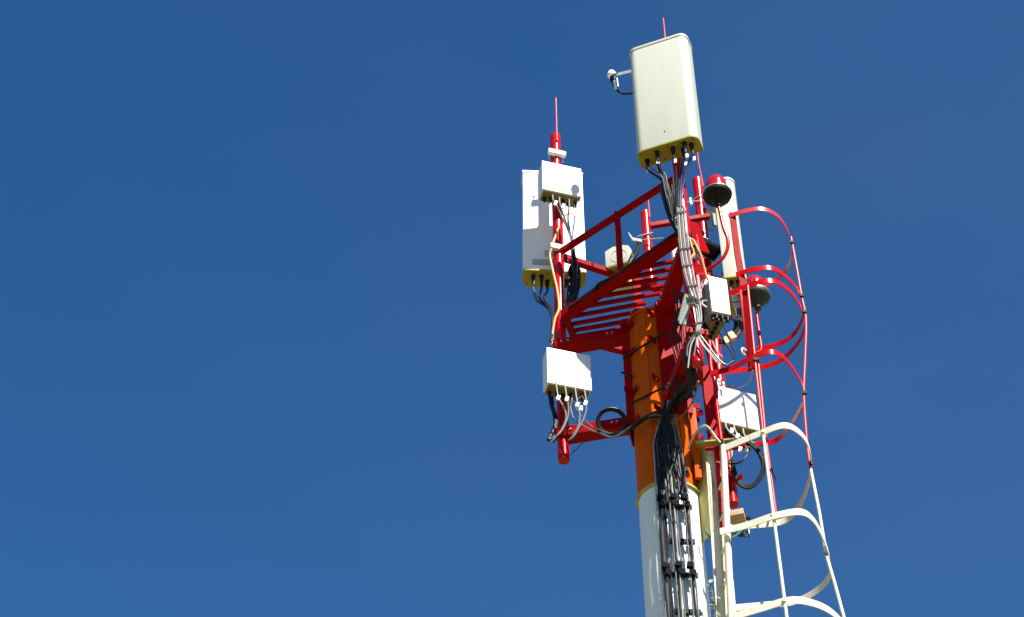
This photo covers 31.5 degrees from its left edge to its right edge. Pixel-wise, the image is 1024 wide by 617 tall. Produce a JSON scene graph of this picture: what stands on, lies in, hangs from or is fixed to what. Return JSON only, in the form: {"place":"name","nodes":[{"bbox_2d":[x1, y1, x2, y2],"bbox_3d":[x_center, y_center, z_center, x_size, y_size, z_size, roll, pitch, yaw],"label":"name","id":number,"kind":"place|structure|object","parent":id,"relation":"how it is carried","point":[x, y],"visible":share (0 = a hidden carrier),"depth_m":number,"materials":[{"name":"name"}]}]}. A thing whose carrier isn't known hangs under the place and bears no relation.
{"place":"outdoors","nodes":[
{"label":"outdoors","id":0,"kind":"place"},
{"bbox_2d":[0,0,1023,616],"label":"sky","id":1,"kind":"structure","parent":0,"point":[274,342],"materials":[{"name":"blue"}]},
{"label":"ground","id":2,"kind":"structure","parent":0,"visible":0},
{"bbox_2d":[627,306,710,616],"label":"tower column","id":3,"kind":"structure","parent":2,"relation":"on","point":[645,361],"depth_m":13.68,"materials":[{"name":"metal"}]},
{"bbox_2d":[550,98,638,464],"bbox_3d":[0.681,-0.436,15.801,0.731,4.500,0.396,-10,-46,9],"label":"antenna mast","id":4,"kind":"object","parent":3,"relation":"attached to","point":[601,340],"visible":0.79,"depth_m":15.01,"materials":[{"name":"red metal"}]},
{"bbox_2d":[521,170,586,288],"bbox_3d":[0.377,-0.766,16.563,0.579,1.445,0.406,0,-45,0],"label":"panel antenna","id":5,"kind":"object","parent":4,"relation":"attached to","point":[537,236],"visible":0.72,"depth_m":16.45,"materials":[{"name":"plastic"}]},
{"bbox_2d":[532,281,553,341],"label":"cable bundle","id":6,"kind":"object","parent":5,"relation":"hanging from","point":[545,304],"visible":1,"depth_m":15.65,"materials":[{"name":"black rubber"}]},
{"bbox_2d":[549,225,559,344],"bbox_3d":[0.372,-0.223,15.586,0.109,1.446,0.043,0,-45,0],"label":"earth wire","id":7,"kind":"object","parent":4,"relation":"attached to","point":[555,282],"visible":1,"depth_m":15.55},
{"bbox_2d":[549,242,563,250],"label":"pipe clamp","id":8,"kind":"object","parent":4,"relation":"attached to","point":[555,246],"visible":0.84,"depth_m":15.89,"materials":[{"name":"metal"}]},
{"bbox_2d":[548,148,565,161],"bbox_3d":[0.413,-1.433,16.818,0.170,0.133,0.062,11,-46,-11],"label":"pipe clamp","id":9,"kind":"object","parent":4,"relation":"attached to","point":[556,152],"visible":1,"depth_m":16.80,"materials":[{"name":"metal"}]},
{"bbox_2d":[538,161,581,207],"bbox_3d":[0.426,-1.087,16.394,0.371,0.445,0.194,11,-46,-11],"label":"radio cabinet","id":10,"kind":"object","parent":4,"relation":"attached to","point":[562,182],"visible":0.91,"depth_m":16.31,"materials":[{"name":"white metal"}]},
{"bbox_2d":[552,194,578,250],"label":"cable bundle","id":11,"kind":"object","parent":4,"relation":"attached to","point":[565,221],"visible":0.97,"depth_m":16.02,"materials":[{"name":"grey rubber"}]},
{"bbox_2d":[543,347,591,400],"bbox_3d":[0.429,0.587,14.669,0.371,0.445,0.245,11,-46,-11],"label":"radio cabinet","id":12,"kind":"object","parent":4,"relation":"attached to","point":[570,370],"visible":0.96,"depth_m":14.57,"materials":[{"name":"white paint"}]},
{"bbox_2d":[548,393,584,410],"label":"connectors","id":13,"kind":"object","parent":12,"relation":"hanging from","point":[551,399],"visible":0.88,"depth_m":14.48,"materials":[{"name":"black plastic"}]},
{"bbox_2d":[546,381,606,454],"bbox_3d":[0.505,0.839,14.351,0.470,0.717,0.249,0,-45,0],"label":"cable bundle","id":14,"kind":"object","parent":12,"relation":"hanging from","point":[555,423],"visible":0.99,"depth_m":14.29,"materials":[{"name":"grey rubber"}]},
{"bbox_2d":[596,407,627,432],"bbox_3d":[0.780,0.887,14.193,0.251,0.230,0.122,0,-45,0],"label":"cable coil","id":15,"kind":"object","parent":4,"relation":"attached to","point":[612,409],"visible":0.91,"depth_m":14.20,"materials":[{"name":"black rubber"}]},
{"bbox_2d":[622,331,665,358],"bbox_3d":[1.063,0.294,14.575,0.390,0.141,0.018,-21,-49,19],"label":"threaded rod","id":16,"kind":"object","parent":3,"relation":"attached to","point":[643,345],"visible":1,"depth_m":14.57,"materials":[{"name":"metal"}]},
{"bbox_2d":[631,384,666,404],"bbox_3d":[1.162,0.625,14.158,0.547,0.065,0.018,-25,-50,23],"label":"threaded rod","id":17,"kind":"object","parent":3,"relation":"attached to","point":[651,393],"visible":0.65,"depth_m":14.18,"materials":[{"name":"metal"}]},
{"bbox_2d":[647,18,707,422],"bbox_3d":[1.282,-0.835,15.236,0.406,4.265,0.911,0,-45,0],"label":"antenna mast","id":18,"kind":"object","parent":3,"relation":"attached to","point":[671,367],"visible":0.63,"depth_m":14.43,"materials":[{"name":"red metal"}]},
{"bbox_2d":[607,69,632,94],"bbox_3d":[1.016,-1.995,16.217,0.353,0.612,0.122,-34,-54,29],"label":"dome receiver","id":19,"kind":"object","parent":18,"relation":"attached to","point":[612,75],"visible":0.95,"depth_m":16.34,"materials":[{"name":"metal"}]},
{"bbox_2d":[559,176,717,369],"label":"work platform","id":20,"kind":"structure","parent":18,"relation":"attached to","point":[635,275],"depth_m":15.12,"materials":[{"name":"red metal"}]},
{"bbox_2d":[564,247,580,306],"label":"cable bundle","id":21,"kind":"object","parent":20,"relation":"attached to","point":[574,279],"visible":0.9,"depth_m":15.53,"materials":[{"name":"black rubber"}]},
{"bbox_2d":[568,232,677,309],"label":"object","id":22,"kind":"object","parent":20,"relation":"attached to","point":[599,284],"visible":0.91,"depth_m":14.87,"materials":[{"name":"red metal"}]},
{"bbox_2d":[613,279,632,296],"bbox_3d":[0.976,-0.181,16.026,0.203,0.044,0.146,-13,-46,12],"label":"flat panel","id":23,"kind":"object","parent":20,"relation":"attached to","point":[624,288],"visible":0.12,"depth_m":16.00,"materials":[{"name":"beige plastic"}]},
{"bbox_2d":[605,232,641,271],"bbox_3d":[1.002,-0.485,16.114,0.348,0.574,0.242,0,-45,0],"label":"antenna","id":24,"kind":"object","parent":20,"relation":"attached to","point":[629,255],"visible":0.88,"depth_m":16.06,"materials":[{"name":"beige plastic"}]},
{"bbox_2d":[641,200,656,284],"bbox_3d":[1.231,-0.643,16.525,0.120,1.186,0.120,0,-45,0],"label":"short mast","id":25,"kind":"object","parent":20,"relation":"on","point":[645,224],"visible":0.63,"depth_m":16.53,"materials":[{"name":"red metal"}]},
{"bbox_2d":[637,232,662,239],"bbox_3d":[1.263,-0.625,16.480,0.237,0.135,0.129,-8,-46,8],"label":"hose clamp","id":26,"kind":"object","parent":25,"relation":"attached to","point":[642,235],"visible":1,"depth_m":16.47,"materials":[{"name":"metal"}]},
{"bbox_2d":[650,213,709,228],"bbox_3d":[1.546,-0.806,16.759,0.595,0.282,0.050,7,-45,-7],"label":"tie bar","id":27,"kind":"object","parent":25,"relation":"attached to","point":[693,218],"visible":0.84,"depth_m":16.76,"materials":[{"name":"red metal"}]},
{"bbox_2d":[671,248,676,258],"bbox_3d":[1.368,-0.485,15.198,0.060,0.260,0.100,0,-45,0],"label":"grey panel","id":28,"kind":"object","parent":20,"relation":"on","point":[673,252],"visible":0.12,"depth_m":15.12,"materials":[{"name":"white paint"}]},
{"bbox_2d":[629,33,703,168],"bbox_3d":[1.309,-1.744,15.459,0.544,1.495,0.242,-16,-47,15],"label":"panel antenna","id":29,"kind":"object","parent":18,"relation":"attached to","point":[667,118],"visible":1,"depth_m":15.32,"materials":[{"name":"beige plastic"}]},
{"bbox_2d":[646,158,680,231],"bbox_3d":[1.238,-0.900,14.733,0.229,0.749,0.162,31,-53,-27],"label":"cable bundle","id":30,"kind":"object","parent":29,"relation":"hanging from","point":[666,191],"visible":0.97,"depth_m":14.71,"materials":[{"name":"black rubber"}]},
{"bbox_2d":[672,176,676,228],"bbox_3d":[1.314,-0.858,14.659,0.030,0.662,0.023,0,-45,0],"label":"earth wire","id":31,"kind":"object","parent":30,"relation":"attached to","point":[674,201],"visible":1,"depth_m":14.67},
{"bbox_2d":[672,149,695,207],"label":"cable bundle","id":32,"kind":"object","parent":29,"relation":"hanging from","point":[679,187],"visible":1,"depth_m":14.74,"materials":[{"name":"grey rubber"}]},
{"bbox_2d":[667,287,686,395],"bbox_3d":[1.301,0.257,14.040,0.158,0.884,0.341,10,-46,-10],"label":"cable bundle","id":33,"kind":"object","parent":18,"relation":"attached to","point":[676,346],"visible":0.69,"depth_m":14.04,"materials":[{"name":"grey rubber"}]},
{"bbox_2d":[677,294,699,325],"bbox_3d":[1.337,0.005,13.709,0.187,0.342,0.106,0,-45,0],"label":"clamp bracket","id":34,"kind":"object","parent":18,"relation":"attached to","point":[687,303],"visible":1,"depth_m":13.71,"materials":[{"name":"silver metal"}]},
{"bbox_2d":[683,333,694,397],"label":"cable bundle","id":35,"kind":"object","parent":18,"relation":"attached to","point":[690,382],"visible":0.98,"depth_m":13.53,"materials":[{"name":"rubber"}]},
{"bbox_2d":[686,231,709,332],"bbox_3d":[1.434,-0.202,14.141,0.113,0.983,0.223,-12,-46,12],"label":"cable bundle","id":36,"kind":"object","parent":18,"relation":"attached to","point":[704,325],"visible":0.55,"depth_m":14.21,"materials":[{"name":"grey rubber"}]},
{"bbox_2d":[689,237,707,280],"bbox_3d":[1.466,-0.401,14.204,0.153,0.426,0.046,19,-48,-18],"label":"earth wire","id":37,"kind":"object","parent":18,"relation":"attached to","point":[699,251],"visible":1,"depth_m":14.21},
{"bbox_2d":[696,273,706,307],"bbox_3d":[1.500,-0.141,14.074,0.130,0.491,0.118,0,-45,0],"label":"unit frame","id":38,"kind":"object","parent":18,"relation":"attached to","point":[699,288],"visible":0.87,"depth_m":14.01,"materials":[{"name":"red paint"}]},
{"bbox_2d":[700,276,730,340],"bbox_3d":[1.552,-0.012,14.076,0.162,0.525,0.303,12,-46,-11],"label":"finned radio unit","id":39,"kind":"object","parent":38,"relation":"attached to","point":[715,295],"visible":0.89,"depth_m":13.94,"materials":[{"name":"white paint"}]},
{"bbox_2d":[709,317,735,365],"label":"cable bundle","id":40,"kind":"object","parent":39,"relation":"hanging from","point":[733,357],"visible":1,"depth_m":13.60,"materials":[{"name":"grey rubber"}]},
{"bbox_2d":[696,234,706,269],"bbox_3d":[1.483,-0.444,14.280,0.072,0.407,0.016,0,-45,0],"label":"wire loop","id":41,"kind":"object","parent":18,"relation":"hanging from","point":[698,264],"visible":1,"depth_m":14.24,"materials":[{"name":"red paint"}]},
{"bbox_2d":[676,206,733,367],"bbox_3d":[1.463,-0.193,13.921,0.353,1.751,0.048,0,-45,0],"label":"cable bundle","id":42,"kind":"object","parent":18,"relation":"attached to","point":[697,308],"visible":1,"depth_m":13.93,"materials":[{"name":"grey rubber"}]},
{"bbox_2d":[663,462,701,616],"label":"cable tray","id":43,"kind":"object","parent":3,"relation":"attached to","point":[683,542],"visible":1,"depth_m":13.05,"materials":[{"name":"metal"}]},
{"bbox_2d":[653,400,698,616],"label":"feeder cables","id":44,"kind":"object","parent":43,"relation":"attached to","point":[664,557],"visible":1,"depth_m":13.10,"materials":[{"name":"black rubber"}]},
{"bbox_2d":[596,411,661,438],"bbox_3d":[0.909,0.905,14.001,0.547,0.145,0.082,-18,-48,18],"label":"cable bundle","id":45,"kind":"object","parent":44,"relation":"attached to","point":[637,423],"visible":1,"depth_m":13.97,"materials":[{"name":"black rubber"}]},
{"bbox_2d":[657,490,665,507],"bbox_3d":[1.099,1.404,13.327,0.069,0.148,0.052,0,-45,0],"label":"cable clamp","id":46,"kind":"object","parent":44,"relation":"attached to","point":[660,497],"visible":1,"depth_m":13.32,"materials":[{"name":"black plastic"}]},
{"bbox_2d":[661,558,671,576],"bbox_3d":[1.099,1.842,12.888,0.069,0.148,0.052,0,-45,0],"label":"cable clamp","id":47,"kind":"object","parent":44,"relation":"attached to","point":[665,565],"visible":1,"depth_m":12.88,"materials":[{"name":"black plastic"}]},
{"bbox_2d":[669,489,678,507],"bbox_3d":[1.192,1.398,13.320,0.069,0.148,0.046,0,-45,0],"label":"cable clamp","id":48,"kind":"object","parent":44,"relation":"attached to","point":[675,501],"visible":1,"depth_m":13.31,"materials":[{"name":"black plastic"}]},
{"bbox_2d":[657,366,698,502],"bbox_3d":[1.288,0.929,13.505,0.172,0.975,0.585,20,-48,-19],"label":"cable bundle","id":49,"kind":"object","parent":44,"relation":"attached to","point":[667,437],"visible":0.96,"depth_m":13.66,"materials":[{"name":"black rubber"}]},
{"bbox_2d":[675,557,684,576],"bbox_3d":[1.192,1.836,12.882,0.069,0.148,0.046,0,-45,0],"label":"cable clamp","id":50,"kind":"object","parent":44,"relation":"attached to","point":[678,563],"visible":1,"depth_m":12.87,"materials":[{"name":"black plastic"}]},
{"bbox_2d":[681,491,689,508],"bbox_3d":[1.274,1.407,13.329,0.069,0.148,0.048,0,-45,0],"label":"cable clamp","id":51,"kind":"object","parent":44,"relation":"attached to","point":[684,496],"visible":1,"depth_m":13.31,"materials":[{"name":"black plastic"}]},
{"bbox_2d":[686,558,695,576],"bbox_3d":[1.274,1.845,12.891,0.069,0.148,0.048,0,-45,0],"label":"cable clamp","id":52,"kind":"object","parent":44,"relation":"attached to","point":[690,564],"visible":1,"depth_m":12.88,"materials":[{"name":"black plastic"}]},
{"bbox_2d":[689,408,701,479],"bbox_3d":[1.405,1.031,13.895,0.050,0.700,0.030,0,-45,0],"label":"orange bracket","id":53,"kind":"object","parent":3,"relation":"attached to","point":[696,453],"visible":0.94,"depth_m":13.83,"materials":[{"name":"metal"}]},
{"bbox_2d":[692,153,742,507],"bbox_3d":[1.564,-0.196,16.041,0.396,4.500,0.869,-30,-52,26],"label":"antenna mast","id":54,"kind":"object","parent":3,"relation":"attached to","point":[698,184],"visible":0.26,"depth_m":15.84,"materials":[{"name":"red metal"}]},
{"bbox_2d":[688,196,703,205],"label":"hose clamp","id":55,"kind":"object","parent":54,"relation":"attached to","point":[690,201],"visible":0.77,"depth_m":17.16,"materials":[{"name":"metal"}]},
{"bbox_2d":[701,236,720,261],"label":"finned block","id":56,"kind":"structure","parent":54,"relation":"attached to","point":[714,249],"depth_m":16.50,"materials":[{"name":"metal"}]},
{"bbox_2d":[708,213,716,230],"bbox_3d":[1.833,-0.790,16.628,0.080,0.231,0.040,10,-46,-10],"label":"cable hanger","id":57,"kind":"object","parent":54,"relation":"hanging from","point":[713,220],"visible":1,"depth_m":16.63,"materials":[{"name":"white plastic"}]},
{"bbox_2d":[702,174,731,271],"bbox_3d":[1.824,-0.786,16.065,0.311,1.128,0.268,0,-45,0],"label":"obstruction lamp","id":58,"kind":"object","parent":54,"relation":"attached to","point":[717,192],"visible":1,"depth_m":16.21,"materials":[{"name":"metal"}]},
{"bbox_2d":[705,177,746,316],"bbox_3d":[1.979,-0.547,16.807,0.324,1.440,0.514,-7,-45,7],"label":"panel antenna","id":59,"kind":"object","parent":54,"relation":"attached to","point":[728,273],"visible":0.37,"depth_m":16.52,"materials":[{"name":"beige plastic"}]},
{"bbox_2d":[717,378,759,440],"bbox_3d":[1.855,0.886,15.249,0.396,0.512,0.225,21,-49,-20],"label":"radio cabinet","id":60,"kind":"object","parent":54,"relation":"attached to","point":[738,409],"visible":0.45,"depth_m":15.18,"materials":[{"name":"white paint"}]},
{"bbox_2d":[720,422,765,489],"bbox_3d":[1.841,1.151,14.653,0.405,0.755,0.172,0,-45,0],"label":"cable bundle","id":61,"kind":"object","parent":60,"relation":"hanging from","point":[757,450],"visible":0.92,"depth_m":14.55,"materials":[{"name":"black rubber"}]},
{"bbox_2d":[707,580,743,616],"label":"climbing vine","id":62,"kind":"object","parent":2,"relation":"on","point":[713,602],"visible":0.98,"depth_m":12.71,"materials":[{"name":"green plant"}]},
{"bbox_2d":[695,422,844,616],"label":"white ladder","id":63,"kind":"object","parent":2,"relation":"on","point":[727,605],"visible":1,"depth_m":13.20,"materials":[{"name":"metal"}]},
{"bbox_2d":[687,424,720,448],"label":"cable bundle","id":64,"kind":"object","parent":63,"relation":"attached to","point":[710,431],"visible":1,"depth_m":13.35,"materials":[{"name":"rubber"}]},
{"bbox_2d":[704,526,748,538],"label":"cable bundle","id":65,"kind":"object","parent":63,"relation":"attached to","point":[734,536],"visible":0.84,"depth_m":13.55,"materials":[{"name":"green plastic"}]},
{"bbox_2d":[730,508,750,536],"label":"junction block","id":66,"kind":"structure","parent":65,"relation":"attached to","point":[737,516],"depth_m":13.77,"materials":[{"name":"beige plastic"}]},
{"bbox_2d":[700,207,811,547],"bbox_3d":[1.988,0.636,14.498,0.914,3.333,1.123,-10,-46,9],"label":"red ladder","id":67,"kind":"object","parent":63,"relation":"attached to","point":[709,383],"visible":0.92,"depth_m":14.41,"materials":[{"name":"metal"}]},
{"bbox_2d":[719,287,742,346],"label":"cable bundle","id":68,"kind":"object","parent":67,"relation":"hanging from","point":[735,333],"visible":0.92,"depth_m":14.23,"materials":[{"name":"beige plastic"}]},
{"bbox_2d":[717,369,752,387],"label":"cable bundle","id":69,"kind":"object","parent":67,"relation":"attached to","point":[740,386],"visible":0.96,"depth_m":14.51,"materials":[{"name":"grey rubber"}]},
{"bbox_2d":[745,275,770,352],"bbox_3d":[2.009,0.055,14.757,0.237,0.876,0.237,0,-45,0],"label":"obstruction lamp","id":70,"kind":"object","parent":67,"relation":"attached to","point":[760,294],"visible":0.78,"depth_m":14.82,"materials":[{"name":"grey metal"}]}
]}

